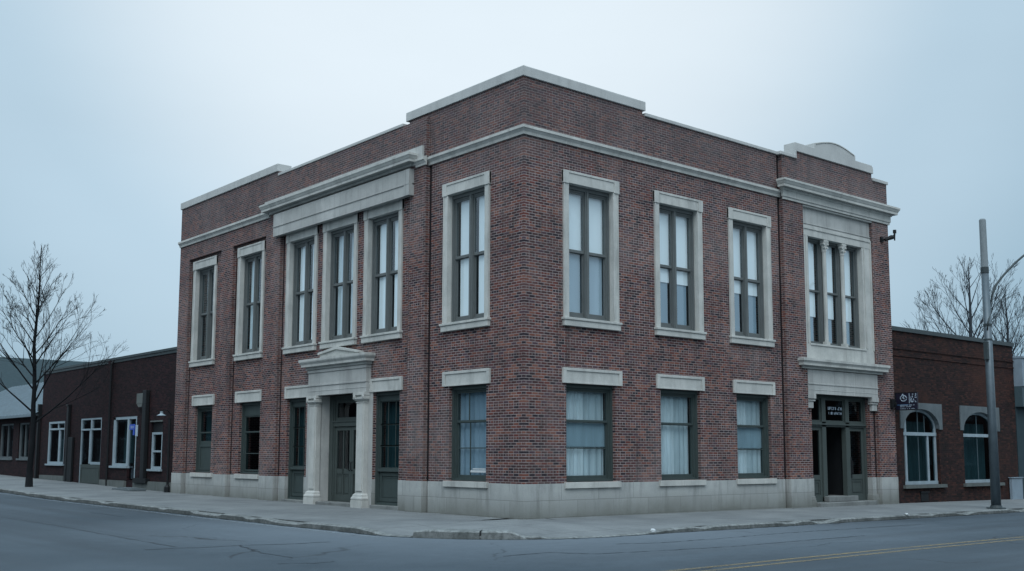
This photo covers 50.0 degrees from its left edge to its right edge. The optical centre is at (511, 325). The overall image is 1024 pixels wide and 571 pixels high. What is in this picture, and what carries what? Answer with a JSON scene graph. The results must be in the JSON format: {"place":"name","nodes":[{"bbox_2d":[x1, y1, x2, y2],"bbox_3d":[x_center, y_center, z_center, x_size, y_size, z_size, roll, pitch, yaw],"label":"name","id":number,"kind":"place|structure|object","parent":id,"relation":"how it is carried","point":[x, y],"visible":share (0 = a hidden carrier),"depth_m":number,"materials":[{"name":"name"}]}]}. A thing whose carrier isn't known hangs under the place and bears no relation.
{"place":"outdoors","nodes":[
{"label":"outdoors","id":0,"kind":"place"},
{"bbox_2d":[112,487,145,490],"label":"splash slab","id":1,"kind":"structure","parent":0,"point":[128,489],"depth_m":44.47,"materials":[{"name":"grey concrete"}]},
{"bbox_2d":[0,492,1023,570],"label":"road","id":2,"kind":"structure","parent":0,"point":[26,544],"depth_m":20.86,"materials":[{"name":"grey asphalt"}]},
{"bbox_2d":[4,517,174,546],"bbox_3d":[-11.003,4.812,26.459,0.314,0.048,14.768,6,-9,-40],"label":"road crack","id":3,"kind":"object","parent":2,"relation":"on","point":[98,533],"visible":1,"depth_m":24.23,"materials":[{"name":"black asphalt"}]},
{"bbox_2d":[145,545,292,557],"bbox_3d":[-5.078,4.044,19.587,1.811,0.001,3.117,6,-9,-40],"label":"road crack","id":4,"kind":"object","parent":2,"relation":"on","point":[220,546],"visible":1,"depth_m":20.25,"materials":[{"name":"black asphalt"}]},
{"bbox_2d":[3,492,1012,539],"bbox_3d":[5.466,12.323,90.706,99.818,0.678,99.186,6,-9,-40],"label":"gutter silt","id":5,"kind":"object","parent":2,"relation":"on","point":[483,539],"visible":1,"depth_m":26.95,"materials":[{"name":"grey soil"}]},
{"bbox_2d":[510,535,864,555],"bbox_3d":[3.986,4.289,21.449,9.561,0.010,0.799,4,-8,-32],"label":"road crack","id":6,"kind":"object","parent":2,"relation":"on","point":[693,548],"visible":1,"depth_m":20.70,"materials":[{"name":"black asphalt"}]},
{"bbox_2d":[626,524,919,543],"bbox_3d":[6.393,4.733,25.108,11.041,0.027,0.397,6,-9,-40],"label":"road crack","id":7,"kind":"object","parent":2,"relation":"on","point":[765,534],"visible":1,"depth_m":24.48,"materials":[{"name":"black asphalt"}]},
{"bbox_2d":[747,539,992,563],"bbox_3d":[38.501,7.491,47.025,96.000,0.248,0.171,6,-9,-40],"label":"road marking","id":8,"kind":"object","parent":2,"relation":"on","point":[859,552],"visible":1,"depth_m":19.50,"materials":[{"name":"yellow paint"}]},
{"bbox_2d":[0,475,1023,536],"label":"sidewalk","id":9,"kind":"structure","parent":0,"point":[395,522],"depth_m":30.32,"materials":[{"name":"concrete"}]},
{"bbox_2d":[0,382,43,478],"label":"metal roofed building","id":10,"kind":"structure","parent":9,"relation":"on","point":[15,420],"depth_m":60.22,"materials":[{"name":"red brick"}]},
{"bbox_2d":[0,424,13,459],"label":"window","id":11,"kind":"structure","parent":10,"relation":"in","point":[6,447],"depth_m":61.44,"materials":[{"name":"grey glass"}]},
{"bbox_2d":[16,422,29,459],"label":"window","id":12,"kind":"structure","parent":10,"relation":"in","point":[24,427],"depth_m":59.08,"materials":[{"name":"grey glass"}]},
{"bbox_2d":[0,357,86,413],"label":"slate roofed hall","id":13,"kind":"structure","parent":9,"relation":"on","point":[11,375],"depth_m":91.06,"materials":[{"name":"grey"}]},
{"bbox_2d":[0,241,125,486],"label":"street tree","id":14,"kind":"object","parent":9,"relation":"on","point":[29,469],"visible":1,"depth_m":47.89,"materials":[{"name":"brown plant"}]},
{"bbox_2d":[39,347,176,491],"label":"brick building","id":15,"kind":"structure","parent":9,"relation":"on","point":[154,372],"depth_m":49.16,"materials":[{"name":"brick"}]},
{"bbox_2d":[45,421,64,465],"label":"window","id":16,"kind":"structure","parent":15,"relation":"in","point":[57,428],"depth_m":54.92,"materials":[{"name":"white paint"}]},
{"bbox_2d":[63,404,73,481],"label":"wall pipe","id":17,"kind":"object","parent":15,"relation":"attached to","point":[68,458],"depth_m":52.97,"materials":[{"name":"black metal"}]},
{"bbox_2d":[79,417,101,484],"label":"shop door","id":18,"kind":"structure","parent":15,"relation":"in","point":[90,447],"depth_m":51.11,"materials":[{"name":"white paint"}]},
{"bbox_2d":[105,360,113,485],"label":"downspout","id":19,"kind":"object","parent":15,"relation":"attached to","point":[107,455],"visible":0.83,"depth_m":49.12,"materials":[{"name":"black metal"}]},
{"bbox_2d":[109,416,136,479],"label":"window","id":20,"kind":"structure","parent":15,"relation":"in","point":[124,441],"depth_m":48.00,"materials":[{"name":"white paint"}]},
{"bbox_2d":[129,424,137,435],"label":"blue window sign","id":21,"kind":"object","parent":15,"relation":"attached to","point":[134,429],"visible":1,"depth_m":46.97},
{"bbox_2d":[132,390,149,482],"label":"vent duct","id":22,"kind":"object","parent":15,"relation":"attached to","point":[143,400],"visible":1,"depth_m":45.89,"materials":[{"name":"black metal"}]},
{"bbox_2d":[146,420,162,470],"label":"window","id":23,"kind":"structure","parent":15,"relation":"in","point":[156,452],"depth_m":45.31,"materials":[{"name":"white paint"}]},
{"bbox_2d":[157,410,171,415],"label":"wall lamp","id":24,"kind":"object","parent":15,"relation":"attached to","point":[161,413],"visible":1,"depth_m":44.04,"materials":[{"name":"white metal"}]},
{"bbox_2d":[164,419,170,491],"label":"downpipe","id":25,"kind":"object","parent":15,"relation":"attached to","point":[166,487],"visible":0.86,"depth_m":43.71,"materials":[{"name":"black metal"}]},
{"bbox_2d":[171,65,899,519],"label":"brick building","id":26,"kind":"structure","parent":9,"relation":"on","point":[523,291],"depth_m":32.79,"materials":[{"name":"brick"}]},
{"bbox_2d":[190,394,214,476],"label":"window","id":27,"kind":"structure","parent":26,"relation":"in","point":[204,416],"depth_m":42.14,"materials":[{"name":"green paint"}]},
{"bbox_2d":[188,255,217,366],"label":"window","id":28,"kind":"structure","parent":26,"relation":"in","point":[209,266],"depth_m":42.99,"materials":[{"name":"grey paint"}]},
{"bbox_2d":[234,389,261,478],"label":"window","id":29,"kind":"structure","parent":26,"relation":"in","point":[250,434],"depth_m":39.27,"materials":[{"name":"black glass"}]},
{"bbox_2d":[233,240,265,360],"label":"window","id":30,"kind":"structure","parent":26,"relation":"in","point":[253,253],"depth_m":40.10,"materials":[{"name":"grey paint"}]},
{"bbox_2d":[284,385,307,499],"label":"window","id":31,"kind":"structure","parent":26,"relation":"in","point":[296,463],"depth_m":36.68,"materials":[{"name":"green paint"}]},
{"bbox_2d":[282,225,318,353],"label":"window","id":32,"kind":"structure","parent":26,"relation":"in","point":[303,239],"depth_m":37.28,"materials":[{"name":"grey paint"}]},
{"bbox_2d":[318,212,358,348],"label":"window","id":33,"kind":"structure","parent":26,"relation":"in","point":[342,228],"depth_m":35.39,"materials":[{"name":"grey paint"}]},
{"bbox_2d":[334,426,351,500],"bbox_3d":[-5.371,4.363,34.802,0.136,2.340,0.974,6,-9,-40],"label":"door","id":34,"kind":"structure","parent":26,"relation":"in","point":[343,435],"depth_m":34.84,"materials":[{"name":"green paint"}]},
{"bbox_2d":[350,426,355,496],"bbox_3d":[-4.735,4.276,34.053,0.136,2.340,0.974,6,-9,-40],"label":"door","id":35,"kind":"structure","parent":26,"relation":"in","point":[353,450],"depth_m":34.37,"materials":[{"name":"green paint"}]},
{"bbox_2d":[360,199,403,342],"bbox_3d":[-3.811,-1.628,33.165,0.430,4.185,2.140,6,-9,-40],"label":"window","id":36,"kind":"structure","parent":26,"relation":"in","point":[385,215],"depth_m":33.47,"materials":[{"name":"grey paint"}]},
{"bbox_2d":[369,376,402,505],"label":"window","id":37,"kind":"structure","parent":26,"relation":"in","point":[387,403],"depth_m":32.58,"materials":[{"name":"glass"}]},
{"bbox_2d":[439,171,490,331],"bbox_3d":[-1.174,-1.986,30.060,0.430,4.185,2.140,6,-9,-40],"label":"window","id":38,"kind":"structure","parent":26,"relation":"in","point":[466,191],"depth_m":30.31,"materials":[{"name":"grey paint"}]},
{"bbox_2d":[442,368,490,487],"bbox_3d":[-1.116,2.753,29.510,0.455,3.125,2.060,6,-9,-40],"label":"window","id":39,"kind":"structure","parent":26,"relation":"in","point":[469,401],"depth_m":29.73,"materials":[{"name":"glass"}]},
{"bbox_2d":[561,169,622,330],"bbox_3d":[2.066,-2.009,29.795,2.160,4.185,0.455,6,-9,-40],"label":"window","id":40,"kind":"structure","parent":26,"relation":"in","point":[589,201],"depth_m":29.97,"materials":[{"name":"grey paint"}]},
{"bbox_2d":[562,367,622,488],"bbox_3d":[2.045,2.730,29.298,2.200,3.135,0.467,6,-9,-40],"label":"window","id":41,"kind":"structure","parent":26,"relation":"in","point":[587,435],"depth_m":29.44,"materials":[{"name":"grey glass"}]},
{"bbox_2d":[653,190,706,339],"bbox_3d":[4.787,-1.735,32.074,2.160,4.185,0.455,6,-9,-40],"label":"window","id":42,"kind":"structure","parent":26,"relation":"in","point":[680,215],"depth_m":32.28,"materials":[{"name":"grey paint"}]},
{"bbox_2d":[656,374,705,485],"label":"window","id":43,"kind":"structure","parent":26,"relation":"in","point":[674,403],"depth_m":31.78,"materials":[{"name":"glass"}]},
{"bbox_2d":[727,207,775,346],"bbox_3d":[7.332,-1.479,34.206,2.160,4.185,0.455,6,-9,-40],"label":"window","id":44,"kind":"structure","parent":26,"relation":"in","point":[754,239],"depth_m":34.44,"materials":[{"name":"grey paint"}]},
{"bbox_2d":[733,379,776,483],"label":"window","id":45,"kind":"structure","parent":26,"relation":"in","point":[752,416],"depth_m":33.94,"materials":[{"name":"glass"}]},
{"bbox_2d":[803,224,874,363],"bbox_3d":[10.940,-0.970,37.242,4.060,4.460,0.440,6,-9,-40],"label":"triple window","id":46,"kind":"structure","parent":26,"relation":"in","point":[863,350],"depth_m":37.45,"materials":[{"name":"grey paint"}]},
{"bbox_2d":[849,428,864,499],"bbox_3d":[11.759,4.688,37.396,0.900,2.440,0.152,6,-9,-40],"label":"door","id":47,"kind":"structure","parent":26,"relation":"in","point":[856,434],"depth_m":37.48,"materials":[{"name":"green paint"}]},
{"bbox_2d":[880,230,895,241],"bbox_3d":[13.353,-3.202,38.943,0.609,0.440,0.230,1,-7,-4],"label":"security camera","id":48,"kind":"object","parent":26,"relation":"attached to","point":[890,237],"visible":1,"depth_m":38.88,"materials":[{"name":"black metal"}]},
{"bbox_2d":[890,399,896,407],"bbox_3d":[13.357,2.705,38.397,0.180,0.300,0.200,6,-9,-40],"label":"junction box","id":49,"kind":"object","parent":26,"relation":"attached to","point":[893,403],"visible":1,"depth_m":38.36,"materials":[{"name":"black metal"}]},
{"bbox_2d":[892,326,1018,502],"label":"arched window building","id":50,"kind":"structure","parent":9,"relation":"on","point":[942,449],"depth_m":41.26,"materials":[{"name":"red brick"}]},
{"bbox_2d":[894,392,918,410],"bbox_3d":[13.742,2.635,38.389,0.112,0.620,1.000,6,-9,-40],"label":"projecting sign","id":51,"kind":"object","parent":50,"relation":"attached to","point":[906,400],"visible":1,"depth_m":38.29,"materials":[{"name":"black metal"}]},
{"bbox_2d":[903,410,947,488],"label":"window","id":52,"kind":"structure","parent":50,"relation":"in","point":[919,431],"depth_m":39.97,"materials":[{"name":"white paint"}]},
{"bbox_2d":[963,413,1004,486],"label":"window","id":53,"kind":"structure","parent":50,"relation":"in","point":[975,432],"depth_m":42.64,"materials":[{"name":"white paint"}]},
{"bbox_2d":[979,218,1023,508],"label":"street lamp","id":54,"kind":"object","parent":9,"relation":"on","point":[995,491],"visible":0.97,"depth_m":36.10,"materials":[{"name":"metal"}]},
{"bbox_2d":[1008,477,1023,498],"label":"utility cabinet","id":55,"kind":"object","parent":9,"relation":"on","point":[1016,487],"visible":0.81,"depth_m":43.82,"materials":[{"name":"grey metal"}]},
{"bbox_2d":[1013,356,1023,498],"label":"teal shopfront building","id":56,"kind":"structure","parent":9,"relation":"on","point":[1018,369],"depth_m":44.72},
{"bbox_2d":[0,488,1023,538],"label":"kerb","id":57,"kind":"structure","parent":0,"point":[327,526],"depth_m":27.77,"materials":[{"name":"grey concrete"}]},
{"bbox_2d":[481,529,526,539],"bbox_3d":[-0.150,4.385,23.044,0.991,0.200,0.508,0,-7,-1],"label":"kerb stone","id":58,"kind":"object","parent":57,"relation":"on","point":[497,534],"visible":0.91,"depth_m":22.83,"materials":[{"name":"concrete"}]},
{"bbox_2d":[0,0,1023,361],"label":"sky","id":59,"kind":"structure","parent":0,"point":[116,115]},
{"bbox_2d":[900,253,1023,355],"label":"bare tree","id":60,"kind":"object","parent":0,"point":[969,312],"visible":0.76,"depth_m":60.47,"materials":[{"name":"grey plant"}]}
]}

